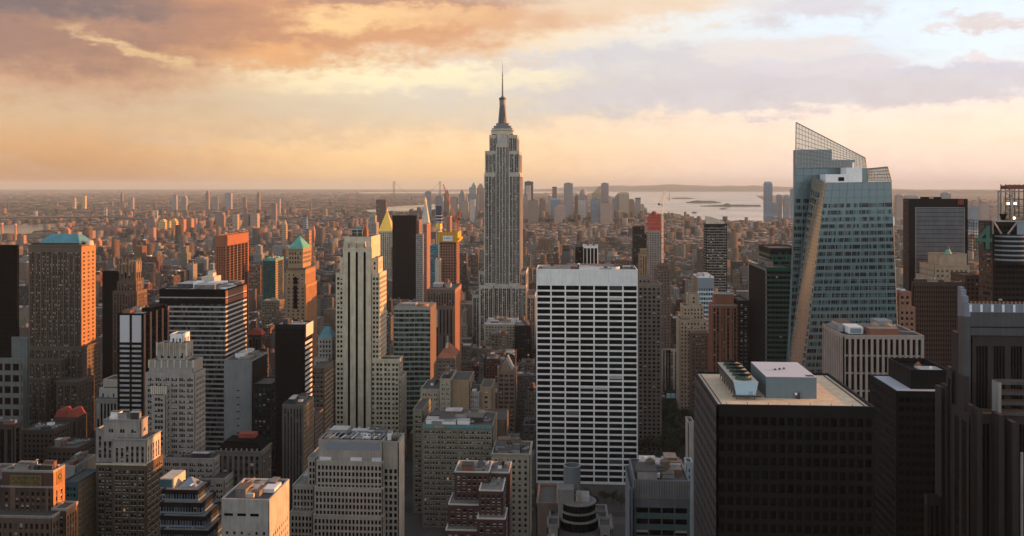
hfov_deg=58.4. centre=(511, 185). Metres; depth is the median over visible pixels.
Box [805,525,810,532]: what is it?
window
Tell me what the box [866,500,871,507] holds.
window
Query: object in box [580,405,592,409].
window
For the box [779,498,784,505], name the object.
window
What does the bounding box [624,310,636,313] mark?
window
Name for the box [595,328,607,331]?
window
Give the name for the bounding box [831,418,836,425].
window
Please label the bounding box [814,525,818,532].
window
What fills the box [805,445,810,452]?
window
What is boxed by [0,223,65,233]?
river
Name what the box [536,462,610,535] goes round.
office block
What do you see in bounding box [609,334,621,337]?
window
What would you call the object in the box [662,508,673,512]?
window
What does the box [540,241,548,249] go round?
windows
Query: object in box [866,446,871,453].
window
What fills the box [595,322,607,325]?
window
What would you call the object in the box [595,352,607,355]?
window
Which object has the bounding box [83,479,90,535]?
windows
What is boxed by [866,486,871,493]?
window
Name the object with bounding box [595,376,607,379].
window
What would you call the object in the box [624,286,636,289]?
window
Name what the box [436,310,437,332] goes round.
window
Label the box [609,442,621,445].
window
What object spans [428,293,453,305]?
windows
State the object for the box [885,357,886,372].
window
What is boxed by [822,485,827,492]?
window
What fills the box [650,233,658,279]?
windows
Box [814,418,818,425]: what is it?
window
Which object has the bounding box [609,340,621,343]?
window
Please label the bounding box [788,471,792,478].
window
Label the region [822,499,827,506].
window
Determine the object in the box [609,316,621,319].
window
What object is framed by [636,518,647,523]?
window
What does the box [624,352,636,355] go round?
window
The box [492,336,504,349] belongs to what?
windows
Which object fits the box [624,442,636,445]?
window
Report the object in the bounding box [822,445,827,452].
window
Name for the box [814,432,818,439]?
window
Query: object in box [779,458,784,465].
window
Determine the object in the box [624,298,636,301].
window
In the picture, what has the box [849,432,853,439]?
window
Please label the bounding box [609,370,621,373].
window
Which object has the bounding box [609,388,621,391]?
window
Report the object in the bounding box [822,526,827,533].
window
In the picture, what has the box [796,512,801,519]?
window
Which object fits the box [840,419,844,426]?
window
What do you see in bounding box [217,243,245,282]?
windows
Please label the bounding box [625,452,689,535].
office block
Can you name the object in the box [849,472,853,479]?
window
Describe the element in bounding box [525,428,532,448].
windows
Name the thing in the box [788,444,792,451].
window
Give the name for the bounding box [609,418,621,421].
window
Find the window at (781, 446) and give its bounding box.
[779,444,784,451]
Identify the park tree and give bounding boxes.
[638,438,647,453]
[644,434,652,452]
[648,437,659,453]
[651,434,665,452]
[663,439,669,451]
[672,434,684,452]
[673,436,682,452]
[674,415,684,425]
[675,424,684,436]
[675,426,684,435]
[679,408,691,416]
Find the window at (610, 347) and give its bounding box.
[609,346,621,349]
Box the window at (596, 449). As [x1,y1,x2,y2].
[595,448,607,451]
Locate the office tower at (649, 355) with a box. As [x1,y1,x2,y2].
[638,275,661,451]
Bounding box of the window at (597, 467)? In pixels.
[595,465,607,469]
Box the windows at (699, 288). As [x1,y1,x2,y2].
[699,288,711,331]
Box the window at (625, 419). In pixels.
[624,418,636,421]
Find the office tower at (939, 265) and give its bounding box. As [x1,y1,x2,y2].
[916,246,969,281]
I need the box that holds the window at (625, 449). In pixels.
[624,448,636,451]
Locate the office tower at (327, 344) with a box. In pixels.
[314,324,335,425]
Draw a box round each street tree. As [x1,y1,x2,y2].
[599,489,608,503]
[608,489,618,502]
[615,493,624,509]
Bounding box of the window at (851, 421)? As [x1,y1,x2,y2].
[849,419,853,426]
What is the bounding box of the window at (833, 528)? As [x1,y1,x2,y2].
[831,526,836,533]
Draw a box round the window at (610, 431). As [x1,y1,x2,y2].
[609,430,621,433]
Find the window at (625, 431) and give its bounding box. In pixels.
[624,430,636,433]
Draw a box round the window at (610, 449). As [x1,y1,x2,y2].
[609,448,621,451]
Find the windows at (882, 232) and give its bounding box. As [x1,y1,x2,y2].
[789,190,896,372]
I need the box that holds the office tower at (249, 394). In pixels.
[224,348,274,477]
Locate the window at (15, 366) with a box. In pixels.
[13,364,18,370]
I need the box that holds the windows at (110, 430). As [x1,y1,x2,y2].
[99,427,159,535]
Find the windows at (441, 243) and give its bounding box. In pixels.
[441,243,454,282]
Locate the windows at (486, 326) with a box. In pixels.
[486,326,528,360]
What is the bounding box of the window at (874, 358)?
[873,357,875,371]
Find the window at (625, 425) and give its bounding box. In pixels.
[624,424,636,427]
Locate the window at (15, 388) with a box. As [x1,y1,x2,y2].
[13,386,18,392]
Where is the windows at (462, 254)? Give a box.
[462,254,467,279]
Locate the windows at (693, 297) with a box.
[681,297,706,414]
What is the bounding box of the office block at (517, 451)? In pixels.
[490,436,532,535]
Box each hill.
[0,190,361,191]
[523,184,909,191]
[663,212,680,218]
[892,190,1022,193]
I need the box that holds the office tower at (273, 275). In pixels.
[263,253,283,299]
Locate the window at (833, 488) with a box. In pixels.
[831,486,836,493]
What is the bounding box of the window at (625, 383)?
[624,382,636,385]
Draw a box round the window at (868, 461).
[866,459,871,466]
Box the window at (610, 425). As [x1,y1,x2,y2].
[609,424,621,427]
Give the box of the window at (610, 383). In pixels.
[609,382,621,385]
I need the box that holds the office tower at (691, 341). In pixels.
[676,292,707,420]
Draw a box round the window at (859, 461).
[857,459,862,466]
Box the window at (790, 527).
[788,525,792,532]
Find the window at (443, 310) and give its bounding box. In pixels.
[443,310,444,332]
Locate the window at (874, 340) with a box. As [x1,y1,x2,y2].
[873,339,875,354]
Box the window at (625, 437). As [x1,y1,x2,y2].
[624,436,636,439]
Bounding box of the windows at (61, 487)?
[56,487,75,535]
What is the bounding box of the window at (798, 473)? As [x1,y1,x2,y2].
[796,471,801,478]
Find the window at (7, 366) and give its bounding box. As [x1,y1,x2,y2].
[5,364,10,369]
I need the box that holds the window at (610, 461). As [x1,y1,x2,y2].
[609,460,621,463]
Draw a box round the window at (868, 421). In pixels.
[866,419,871,426]
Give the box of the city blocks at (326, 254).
[0,224,978,515]
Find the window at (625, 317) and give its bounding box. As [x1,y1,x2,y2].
[624,316,636,319]
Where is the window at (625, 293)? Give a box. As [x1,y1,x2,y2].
[624,292,636,295]
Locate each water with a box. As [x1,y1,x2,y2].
[358,192,592,193]
[365,203,458,211]
[609,192,1011,234]
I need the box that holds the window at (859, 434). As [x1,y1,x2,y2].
[857,432,862,439]
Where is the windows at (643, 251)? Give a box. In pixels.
[641,251,646,273]
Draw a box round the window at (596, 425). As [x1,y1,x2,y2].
[595,424,607,427]
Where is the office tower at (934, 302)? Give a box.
[911,272,978,367]
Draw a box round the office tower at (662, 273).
[654,263,670,391]
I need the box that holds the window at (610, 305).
[609,304,621,307]
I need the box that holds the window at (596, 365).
[595,364,607,367]
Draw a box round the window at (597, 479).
[595,477,607,481]
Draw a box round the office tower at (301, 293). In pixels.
[285,236,316,366]
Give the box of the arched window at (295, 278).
[293,277,296,308]
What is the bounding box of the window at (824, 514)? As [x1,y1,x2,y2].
[822,512,827,519]
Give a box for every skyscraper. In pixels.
[379,211,391,278]
[422,197,429,233]
[472,61,535,345]
[787,122,897,372]
[966,184,1023,301]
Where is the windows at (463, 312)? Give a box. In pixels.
[462,312,468,335]
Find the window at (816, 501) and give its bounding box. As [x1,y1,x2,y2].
[814,499,818,506]
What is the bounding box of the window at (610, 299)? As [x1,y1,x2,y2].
[609,298,621,301]
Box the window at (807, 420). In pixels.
[805,418,810,425]
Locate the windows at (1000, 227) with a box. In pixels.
[980,225,1014,301]
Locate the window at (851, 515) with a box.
[849,513,853,520]
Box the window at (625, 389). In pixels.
[624,388,636,391]
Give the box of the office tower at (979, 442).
[924,286,1023,535]
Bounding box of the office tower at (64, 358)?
[27,234,101,438]
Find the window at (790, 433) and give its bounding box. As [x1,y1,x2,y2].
[788,431,792,438]
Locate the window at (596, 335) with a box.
[595,334,607,337]
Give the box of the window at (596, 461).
[595,459,607,463]
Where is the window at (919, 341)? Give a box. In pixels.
[918,340,920,354]
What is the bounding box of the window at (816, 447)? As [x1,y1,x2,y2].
[814,445,818,452]
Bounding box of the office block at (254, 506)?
[221,477,288,535]
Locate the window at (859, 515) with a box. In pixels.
[857,513,862,520]
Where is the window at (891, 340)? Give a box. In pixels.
[890,339,892,354]
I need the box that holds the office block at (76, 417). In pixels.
[54,406,86,437]
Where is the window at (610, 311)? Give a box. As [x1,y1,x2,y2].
[609,310,621,313]
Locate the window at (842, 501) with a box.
[840,499,844,506]
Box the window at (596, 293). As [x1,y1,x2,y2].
[595,292,607,295]
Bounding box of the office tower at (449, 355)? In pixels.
[436,342,459,378]
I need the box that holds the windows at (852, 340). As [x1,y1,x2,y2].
[846,339,870,402]
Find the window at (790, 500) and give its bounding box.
[788,498,792,505]
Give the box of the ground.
[0,189,1022,535]
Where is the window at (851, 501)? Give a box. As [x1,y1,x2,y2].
[849,499,853,506]
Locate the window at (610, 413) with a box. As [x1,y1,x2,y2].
[609,412,621,415]
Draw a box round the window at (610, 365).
[609,364,621,367]
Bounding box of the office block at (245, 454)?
[214,431,271,487]
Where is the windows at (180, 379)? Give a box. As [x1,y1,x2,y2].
[148,337,221,502]
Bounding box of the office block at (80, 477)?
[63,451,95,535]
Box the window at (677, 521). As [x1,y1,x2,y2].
[675,519,686,524]
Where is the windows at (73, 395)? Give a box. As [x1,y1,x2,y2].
[30,252,88,436]
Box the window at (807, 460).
[805,458,810,465]
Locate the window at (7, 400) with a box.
[5,398,10,403]
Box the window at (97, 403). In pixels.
[97,403,98,427]
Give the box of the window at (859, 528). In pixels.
[857,526,862,533]
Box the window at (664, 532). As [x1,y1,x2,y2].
[662,530,673,535]
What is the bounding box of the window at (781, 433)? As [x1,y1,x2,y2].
[779,431,784,438]
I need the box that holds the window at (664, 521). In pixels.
[662,519,673,523]
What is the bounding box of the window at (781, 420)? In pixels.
[779,418,784,425]
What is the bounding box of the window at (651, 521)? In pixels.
[649,519,660,523]
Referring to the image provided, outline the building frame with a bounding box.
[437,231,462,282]
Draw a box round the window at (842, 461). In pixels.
[840,459,844,466]
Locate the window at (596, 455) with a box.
[595,453,607,457]
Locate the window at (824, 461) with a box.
[822,459,827,466]
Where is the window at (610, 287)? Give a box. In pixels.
[609,286,621,289]
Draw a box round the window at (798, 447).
[796,445,801,452]
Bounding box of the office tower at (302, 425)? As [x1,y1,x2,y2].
[282,393,322,524]
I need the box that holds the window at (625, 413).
[624,412,636,415]
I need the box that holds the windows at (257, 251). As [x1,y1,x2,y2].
[254,246,262,258]
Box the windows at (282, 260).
[264,260,282,298]
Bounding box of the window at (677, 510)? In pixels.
[675,508,686,513]
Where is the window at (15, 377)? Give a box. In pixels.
[13,375,18,381]
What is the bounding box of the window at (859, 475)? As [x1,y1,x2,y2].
[857,473,862,480]
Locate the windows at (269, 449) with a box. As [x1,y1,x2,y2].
[262,449,269,477]
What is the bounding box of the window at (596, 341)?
[595,340,607,343]
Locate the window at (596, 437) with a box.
[595,436,607,439]
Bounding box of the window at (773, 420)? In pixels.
[771,417,775,424]
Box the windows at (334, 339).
[316,339,335,425]
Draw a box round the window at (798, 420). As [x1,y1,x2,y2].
[796,418,801,425]
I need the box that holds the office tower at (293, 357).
[275,318,312,478]
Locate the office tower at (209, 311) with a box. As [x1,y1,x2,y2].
[159,270,246,450]
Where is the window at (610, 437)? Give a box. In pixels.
[609,436,621,439]
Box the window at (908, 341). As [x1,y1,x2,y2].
[907,340,909,354]
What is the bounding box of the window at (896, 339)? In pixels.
[896,339,897,354]
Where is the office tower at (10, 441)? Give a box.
[0,417,21,462]
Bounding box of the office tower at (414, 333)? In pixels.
[393,302,435,437]
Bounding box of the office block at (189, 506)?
[160,470,220,535]
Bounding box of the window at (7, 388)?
[5,386,10,392]
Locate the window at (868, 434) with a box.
[866,432,871,439]
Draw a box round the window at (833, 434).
[831,432,836,439]
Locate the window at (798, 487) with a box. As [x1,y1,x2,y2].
[796,485,801,492]
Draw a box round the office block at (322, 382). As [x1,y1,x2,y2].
[312,361,333,433]
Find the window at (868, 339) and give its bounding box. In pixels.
[868,339,869,354]
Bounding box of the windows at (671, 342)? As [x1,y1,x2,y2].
[668,342,675,389]
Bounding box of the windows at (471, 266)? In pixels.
[469,257,472,275]
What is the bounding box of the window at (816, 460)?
[814,458,818,465]
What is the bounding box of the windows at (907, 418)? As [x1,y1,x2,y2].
[871,382,923,535]
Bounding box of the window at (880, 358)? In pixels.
[879,357,881,372]
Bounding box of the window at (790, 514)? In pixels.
[788,511,792,518]
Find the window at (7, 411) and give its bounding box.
[5,409,10,415]
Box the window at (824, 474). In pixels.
[822,472,827,479]
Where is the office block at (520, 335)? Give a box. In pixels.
[484,315,531,361]
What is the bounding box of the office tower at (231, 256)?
[215,232,248,332]
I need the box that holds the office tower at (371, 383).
[336,225,406,457]
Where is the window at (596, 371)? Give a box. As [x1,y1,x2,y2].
[595,370,607,373]
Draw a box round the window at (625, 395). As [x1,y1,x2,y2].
[624,394,636,397]
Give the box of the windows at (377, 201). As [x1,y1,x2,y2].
[377,201,386,227]
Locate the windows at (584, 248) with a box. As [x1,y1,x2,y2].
[576,248,596,263]
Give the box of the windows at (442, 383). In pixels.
[423,383,477,409]
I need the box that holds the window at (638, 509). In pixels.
[636,507,647,512]
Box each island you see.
[666,197,693,198]
[686,200,720,202]
[703,203,761,206]
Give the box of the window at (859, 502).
[857,499,862,507]
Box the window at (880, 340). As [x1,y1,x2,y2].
[879,339,881,354]
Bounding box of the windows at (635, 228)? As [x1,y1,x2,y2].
[635,228,645,267]
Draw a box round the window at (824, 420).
[822,418,827,425]
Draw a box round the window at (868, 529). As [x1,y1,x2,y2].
[866,527,871,534]
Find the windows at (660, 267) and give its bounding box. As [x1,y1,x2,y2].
[658,267,668,378]
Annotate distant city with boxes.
[0,190,1022,250]
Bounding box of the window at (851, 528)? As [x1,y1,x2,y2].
[849,526,853,533]
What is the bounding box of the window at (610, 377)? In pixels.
[609,376,621,379]
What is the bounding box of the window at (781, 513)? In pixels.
[779,511,784,518]
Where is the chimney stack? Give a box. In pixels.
[14,224,16,240]
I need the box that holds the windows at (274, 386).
[237,386,274,474]
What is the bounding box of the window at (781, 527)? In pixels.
[779,525,784,532]
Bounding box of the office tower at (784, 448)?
[694,360,874,535]
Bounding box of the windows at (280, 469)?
[276,329,310,478]
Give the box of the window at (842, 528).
[840,526,844,533]
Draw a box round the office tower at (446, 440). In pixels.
[413,398,496,527]
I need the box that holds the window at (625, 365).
[624,364,636,367]
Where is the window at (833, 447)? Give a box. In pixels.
[831,445,836,452]
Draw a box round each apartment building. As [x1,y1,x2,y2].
[96,334,101,352]
[106,254,117,268]
[120,253,133,263]
[144,282,152,293]
[150,242,163,250]
[162,257,177,265]
[173,268,189,282]
[195,262,205,274]
[248,317,259,332]
[249,308,261,318]
[272,245,289,255]
[317,293,332,315]
[327,264,332,270]
[385,338,392,355]
[393,298,401,308]
[420,366,507,438]
[435,258,440,281]
[445,458,511,535]
[460,249,472,254]
[472,344,482,356]
[472,362,478,383]
[474,340,491,362]
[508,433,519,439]
[517,371,535,432]
[521,358,534,371]
[522,417,535,455]
[524,382,535,416]
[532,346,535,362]
[598,239,610,249]
[598,253,604,263]
[605,237,616,246]
[607,255,620,262]
[611,259,630,264]
[668,263,685,270]
[671,284,679,301]
[674,244,686,256]
[674,298,682,314]
[676,274,692,286]
[682,279,684,293]
[742,283,747,289]
[896,287,915,331]
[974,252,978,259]
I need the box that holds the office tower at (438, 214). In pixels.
[436,206,441,223]
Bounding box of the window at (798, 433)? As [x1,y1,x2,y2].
[796,431,801,438]
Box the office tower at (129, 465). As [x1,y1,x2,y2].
[95,410,162,535]
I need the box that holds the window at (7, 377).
[5,375,10,381]
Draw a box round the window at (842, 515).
[840,513,844,520]
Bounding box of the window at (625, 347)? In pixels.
[624,346,636,349]
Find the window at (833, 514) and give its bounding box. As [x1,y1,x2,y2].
[831,512,836,519]
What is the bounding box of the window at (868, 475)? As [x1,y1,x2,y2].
[866,473,871,480]
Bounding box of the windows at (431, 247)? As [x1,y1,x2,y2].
[431,247,437,284]
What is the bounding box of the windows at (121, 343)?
[120,311,165,411]
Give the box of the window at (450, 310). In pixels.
[450,310,451,332]
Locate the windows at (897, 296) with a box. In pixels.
[897,296,907,325]
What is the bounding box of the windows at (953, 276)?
[915,276,977,365]
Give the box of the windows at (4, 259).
[1,249,15,357]
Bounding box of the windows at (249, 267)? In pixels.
[249,267,262,294]
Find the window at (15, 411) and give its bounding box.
[13,409,18,415]
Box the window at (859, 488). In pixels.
[857,486,862,493]
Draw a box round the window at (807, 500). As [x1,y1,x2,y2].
[805,498,810,505]
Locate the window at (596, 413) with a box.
[595,412,607,415]
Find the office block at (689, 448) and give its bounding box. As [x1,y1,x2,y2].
[684,416,693,535]
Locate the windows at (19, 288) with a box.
[19,288,25,305]
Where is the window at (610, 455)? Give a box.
[609,454,621,457]
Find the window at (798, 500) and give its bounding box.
[796,498,801,505]
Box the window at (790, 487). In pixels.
[788,485,792,492]
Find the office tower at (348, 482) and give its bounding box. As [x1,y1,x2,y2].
[290,425,404,535]
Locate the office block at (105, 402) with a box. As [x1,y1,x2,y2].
[95,375,116,453]
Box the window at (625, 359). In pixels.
[624,358,636,361]
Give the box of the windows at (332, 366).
[313,366,332,427]
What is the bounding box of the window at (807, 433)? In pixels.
[805,431,810,438]
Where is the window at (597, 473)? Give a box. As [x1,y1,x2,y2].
[595,471,607,475]
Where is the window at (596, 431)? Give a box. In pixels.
[595,430,607,433]
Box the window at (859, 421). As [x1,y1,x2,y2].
[857,419,862,426]
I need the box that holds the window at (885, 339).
[885,339,886,354]
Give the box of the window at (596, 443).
[595,442,607,445]
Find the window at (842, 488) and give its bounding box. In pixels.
[840,486,844,493]
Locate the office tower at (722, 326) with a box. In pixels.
[708,292,736,371]
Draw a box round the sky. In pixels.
[0,0,1023,188]
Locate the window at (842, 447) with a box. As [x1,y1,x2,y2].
[840,445,844,452]
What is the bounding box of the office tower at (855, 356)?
[822,318,923,402]
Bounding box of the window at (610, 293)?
[609,292,621,295]
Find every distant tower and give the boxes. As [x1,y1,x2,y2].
[17,233,22,245]
[21,234,26,245]
[63,228,70,233]
[72,197,75,208]
[82,195,86,208]
[94,238,101,247]
[120,192,123,209]
[131,197,133,208]
[147,218,157,227]
[148,227,155,241]
[158,219,166,228]
[167,220,170,228]
[171,219,178,234]
[173,195,177,209]
[177,218,185,230]
[181,196,187,209]
[186,218,193,228]
[193,217,196,230]
[205,191,209,209]
[212,197,218,208]
[216,212,224,228]
[225,193,232,208]
[232,213,238,229]
[243,197,246,209]
[243,212,249,228]
[250,213,259,227]
[257,192,260,209]
[271,203,276,220]
[276,198,280,213]
[282,221,287,244]
[303,216,307,233]
[305,229,311,264]
[312,225,315,246]
[425,191,431,216]
[435,196,443,216]
[444,190,449,211]
[451,197,457,216]
[459,190,464,216]
[462,201,468,219]
[468,182,478,216]
[470,199,474,222]
[477,184,483,211]
[523,194,527,218]
[524,181,532,198]
[525,185,530,199]
[528,199,538,222]
[539,198,544,216]
[548,194,551,214]
[551,198,560,217]
[552,187,556,197]
[554,205,565,223]
[564,183,572,216]
[575,194,578,214]
[578,199,585,220]
[579,189,587,216]
[591,198,599,222]
[592,186,600,202]
[600,202,612,223]
[601,183,608,202]
[612,193,618,217]
[619,192,628,216]
[629,199,633,215]
[635,198,640,216]
[763,182,772,215]
[772,203,775,215]
[776,195,781,216]
[783,195,789,217]
[790,189,792,218]
[894,194,904,219]
[905,195,917,198]
[940,192,950,198]
[968,206,978,222]
[971,200,977,206]
[978,202,988,220]
[989,208,999,220]
[999,204,1003,213]
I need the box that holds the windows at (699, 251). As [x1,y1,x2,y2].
[699,251,703,272]
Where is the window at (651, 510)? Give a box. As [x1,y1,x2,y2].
[649,508,660,512]
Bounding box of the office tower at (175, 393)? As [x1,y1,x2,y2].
[145,331,232,515]
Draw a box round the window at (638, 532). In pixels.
[636,530,647,534]
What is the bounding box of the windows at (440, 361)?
[440,361,452,374]
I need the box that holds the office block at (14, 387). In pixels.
[0,337,29,428]
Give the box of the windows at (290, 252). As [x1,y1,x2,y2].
[288,252,303,318]
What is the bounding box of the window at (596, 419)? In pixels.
[595,418,607,421]
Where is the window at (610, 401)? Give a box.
[609,400,621,403]
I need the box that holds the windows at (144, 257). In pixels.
[144,257,158,271]
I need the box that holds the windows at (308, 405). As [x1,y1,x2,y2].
[284,405,308,509]
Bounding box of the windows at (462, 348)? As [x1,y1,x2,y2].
[461,348,472,370]
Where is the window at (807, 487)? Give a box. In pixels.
[805,485,810,492]
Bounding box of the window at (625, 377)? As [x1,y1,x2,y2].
[624,376,636,379]
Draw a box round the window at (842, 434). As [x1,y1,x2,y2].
[840,432,844,439]
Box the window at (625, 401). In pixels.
[624,400,636,403]
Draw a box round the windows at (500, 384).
[499,374,513,430]
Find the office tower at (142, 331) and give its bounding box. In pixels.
[117,304,168,415]
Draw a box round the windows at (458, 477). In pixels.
[457,476,480,535]
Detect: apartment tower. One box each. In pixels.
[19,284,27,305]
[22,254,27,262]
[96,246,108,260]
[96,261,107,270]
[96,268,101,296]
[96,315,101,336]
[134,243,146,260]
[138,239,149,244]
[142,253,161,273]
[142,262,157,279]
[147,286,158,301]
[148,300,158,304]
[166,271,179,286]
[178,245,190,267]
[187,261,196,280]
[193,248,207,258]
[195,255,207,274]
[206,260,214,274]
[249,265,262,295]
[254,244,264,260]
[262,298,284,329]
[264,323,274,352]
[276,308,284,322]
[283,255,287,272]
[320,292,331,315]
[368,215,378,233]
[376,199,386,227]
[387,297,393,313]
[387,311,393,352]
[416,234,423,301]
[417,219,421,233]
[423,223,430,301]
[430,244,438,285]
[436,223,441,243]
[447,216,451,231]
[460,252,467,285]
[461,261,468,300]
[461,303,468,336]
[461,342,475,370]
[468,253,478,276]
[477,354,485,383]
[478,247,483,282]
[485,352,500,381]
[487,330,511,349]
[492,349,520,371]
[500,352,505,365]
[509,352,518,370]
[523,254,532,281]
[528,282,535,289]
[538,238,549,249]
[549,235,555,256]
[553,250,558,264]
[638,248,647,274]
[646,211,660,279]
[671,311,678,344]
[683,277,692,296]
[697,247,703,273]
[704,216,726,291]
[730,258,743,282]
[731,269,741,293]
[752,249,757,259]
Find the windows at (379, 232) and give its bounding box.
[379,232,391,277]
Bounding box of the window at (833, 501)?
[831,499,836,506]
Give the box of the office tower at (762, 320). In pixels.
[734,245,791,371]
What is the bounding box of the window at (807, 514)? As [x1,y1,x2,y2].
[805,512,810,519]
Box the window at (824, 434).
[822,432,827,439]
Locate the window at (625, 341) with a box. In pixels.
[624,340,636,343]
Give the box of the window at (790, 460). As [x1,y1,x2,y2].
[788,458,792,465]
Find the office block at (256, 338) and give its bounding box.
[247,328,268,376]
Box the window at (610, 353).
[609,352,621,355]
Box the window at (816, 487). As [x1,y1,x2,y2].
[814,485,818,492]
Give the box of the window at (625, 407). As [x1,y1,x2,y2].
[624,406,636,409]
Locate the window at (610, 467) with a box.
[609,466,621,469]
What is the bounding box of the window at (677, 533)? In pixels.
[675,530,686,535]
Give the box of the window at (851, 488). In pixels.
[849,486,853,493]
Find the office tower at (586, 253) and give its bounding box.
[575,243,597,263]
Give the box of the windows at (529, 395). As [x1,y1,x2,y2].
[526,395,535,414]
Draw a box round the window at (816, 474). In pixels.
[814,472,818,479]
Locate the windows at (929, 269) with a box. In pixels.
[929,269,966,276]
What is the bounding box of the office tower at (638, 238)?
[632,226,645,268]
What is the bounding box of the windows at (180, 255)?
[179,247,188,267]
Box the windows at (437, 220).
[436,213,439,223]
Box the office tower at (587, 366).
[536,262,637,484]
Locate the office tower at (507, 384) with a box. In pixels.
[497,355,516,432]
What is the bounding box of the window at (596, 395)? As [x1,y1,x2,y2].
[595,394,607,397]
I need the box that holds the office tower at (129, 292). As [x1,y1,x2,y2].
[113,257,146,374]
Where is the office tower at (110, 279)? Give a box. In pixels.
[102,271,118,386]
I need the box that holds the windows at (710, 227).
[707,226,725,290]
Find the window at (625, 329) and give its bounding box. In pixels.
[624,328,636,331]
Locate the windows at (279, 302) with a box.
[263,302,279,328]
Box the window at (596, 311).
[595,310,607,313]
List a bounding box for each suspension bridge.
[0,208,159,221]
[393,181,440,200]
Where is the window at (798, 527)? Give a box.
[796,525,801,532]
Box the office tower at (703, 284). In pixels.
[693,272,713,331]
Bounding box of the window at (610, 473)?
[609,472,621,475]
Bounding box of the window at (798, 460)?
[796,458,801,465]
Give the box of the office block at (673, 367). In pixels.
[662,337,675,393]
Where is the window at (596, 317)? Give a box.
[595,316,607,319]
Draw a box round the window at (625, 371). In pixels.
[624,370,636,373]
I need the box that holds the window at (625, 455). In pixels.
[624,454,636,457]
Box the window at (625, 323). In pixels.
[624,322,636,325]
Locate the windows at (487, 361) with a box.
[487,361,496,380]
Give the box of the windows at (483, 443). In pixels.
[425,431,490,525]
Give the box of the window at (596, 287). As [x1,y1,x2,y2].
[595,286,607,289]
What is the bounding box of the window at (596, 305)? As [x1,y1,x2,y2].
[595,304,607,307]
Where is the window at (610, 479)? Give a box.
[609,478,621,481]
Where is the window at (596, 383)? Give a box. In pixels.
[595,382,607,385]
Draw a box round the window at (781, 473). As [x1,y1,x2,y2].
[779,471,784,478]
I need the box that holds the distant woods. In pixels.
[0,195,647,234]
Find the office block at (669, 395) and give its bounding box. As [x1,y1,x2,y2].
[662,390,675,402]
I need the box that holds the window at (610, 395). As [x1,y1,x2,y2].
[609,394,621,397]
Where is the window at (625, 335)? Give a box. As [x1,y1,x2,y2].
[624,334,636,337]
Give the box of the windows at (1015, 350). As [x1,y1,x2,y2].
[931,346,1021,535]
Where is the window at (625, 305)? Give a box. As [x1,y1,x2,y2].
[624,304,636,307]
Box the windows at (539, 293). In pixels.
[537,285,592,480]
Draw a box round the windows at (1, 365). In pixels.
[0,364,2,415]
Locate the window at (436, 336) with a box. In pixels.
[436,336,437,357]
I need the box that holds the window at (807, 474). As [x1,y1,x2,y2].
[805,472,810,479]
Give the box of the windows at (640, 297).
[639,280,650,449]
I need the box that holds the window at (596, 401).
[595,400,607,403]
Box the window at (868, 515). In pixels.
[866,513,871,520]
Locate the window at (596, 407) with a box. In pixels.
[595,406,607,409]
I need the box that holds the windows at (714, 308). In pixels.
[714,308,735,371]
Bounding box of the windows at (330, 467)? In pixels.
[292,462,380,535]
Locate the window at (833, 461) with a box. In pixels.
[831,459,836,466]
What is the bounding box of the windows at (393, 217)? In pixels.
[393,217,416,298]
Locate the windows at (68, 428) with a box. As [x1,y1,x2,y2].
[24,428,92,462]
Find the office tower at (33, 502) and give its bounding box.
[0,459,77,535]
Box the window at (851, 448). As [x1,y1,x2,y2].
[849,446,853,453]
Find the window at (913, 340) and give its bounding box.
[913,340,914,354]
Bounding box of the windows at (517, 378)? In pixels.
[517,378,535,429]
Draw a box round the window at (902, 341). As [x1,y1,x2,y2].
[901,340,903,354]
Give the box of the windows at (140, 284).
[114,284,144,373]
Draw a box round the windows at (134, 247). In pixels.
[134,247,146,259]
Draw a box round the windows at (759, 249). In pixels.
[741,249,790,368]
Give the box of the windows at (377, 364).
[337,262,404,455]
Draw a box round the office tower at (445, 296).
[427,279,460,370]
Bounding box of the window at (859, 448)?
[857,446,862,453]
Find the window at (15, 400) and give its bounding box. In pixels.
[13,398,18,404]
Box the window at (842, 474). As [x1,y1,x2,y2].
[840,472,844,479]
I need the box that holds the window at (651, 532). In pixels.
[649,530,660,534]
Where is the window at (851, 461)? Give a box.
[849,459,853,466]
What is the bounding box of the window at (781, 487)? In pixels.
[779,484,784,491]
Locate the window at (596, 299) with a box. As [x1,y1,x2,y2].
[595,298,607,301]
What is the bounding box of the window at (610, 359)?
[609,358,621,361]
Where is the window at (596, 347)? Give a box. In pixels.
[595,346,607,349]
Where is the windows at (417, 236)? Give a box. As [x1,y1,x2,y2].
[417,236,421,300]
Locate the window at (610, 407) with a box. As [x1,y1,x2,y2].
[609,406,621,409]
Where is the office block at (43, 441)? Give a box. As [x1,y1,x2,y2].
[22,419,94,463]
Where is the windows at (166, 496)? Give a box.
[161,485,220,535]
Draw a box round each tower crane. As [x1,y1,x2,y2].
[443,184,459,231]
[658,187,664,262]
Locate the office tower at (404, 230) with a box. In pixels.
[392,215,416,299]
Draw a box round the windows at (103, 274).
[103,274,117,378]
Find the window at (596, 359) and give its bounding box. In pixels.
[595,358,607,361]
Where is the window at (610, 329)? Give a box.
[609,328,621,331]
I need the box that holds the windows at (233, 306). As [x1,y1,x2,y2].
[160,292,244,449]
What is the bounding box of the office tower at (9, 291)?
[0,245,18,357]
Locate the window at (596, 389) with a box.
[595,388,607,391]
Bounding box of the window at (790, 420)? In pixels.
[788,418,792,425]
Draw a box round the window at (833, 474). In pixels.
[831,472,836,479]
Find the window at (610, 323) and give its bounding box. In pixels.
[609,322,621,325]
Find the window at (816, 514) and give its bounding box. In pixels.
[814,512,818,519]
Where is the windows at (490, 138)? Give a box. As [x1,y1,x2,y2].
[473,138,533,345]
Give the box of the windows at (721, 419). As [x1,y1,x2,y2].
[719,417,775,531]

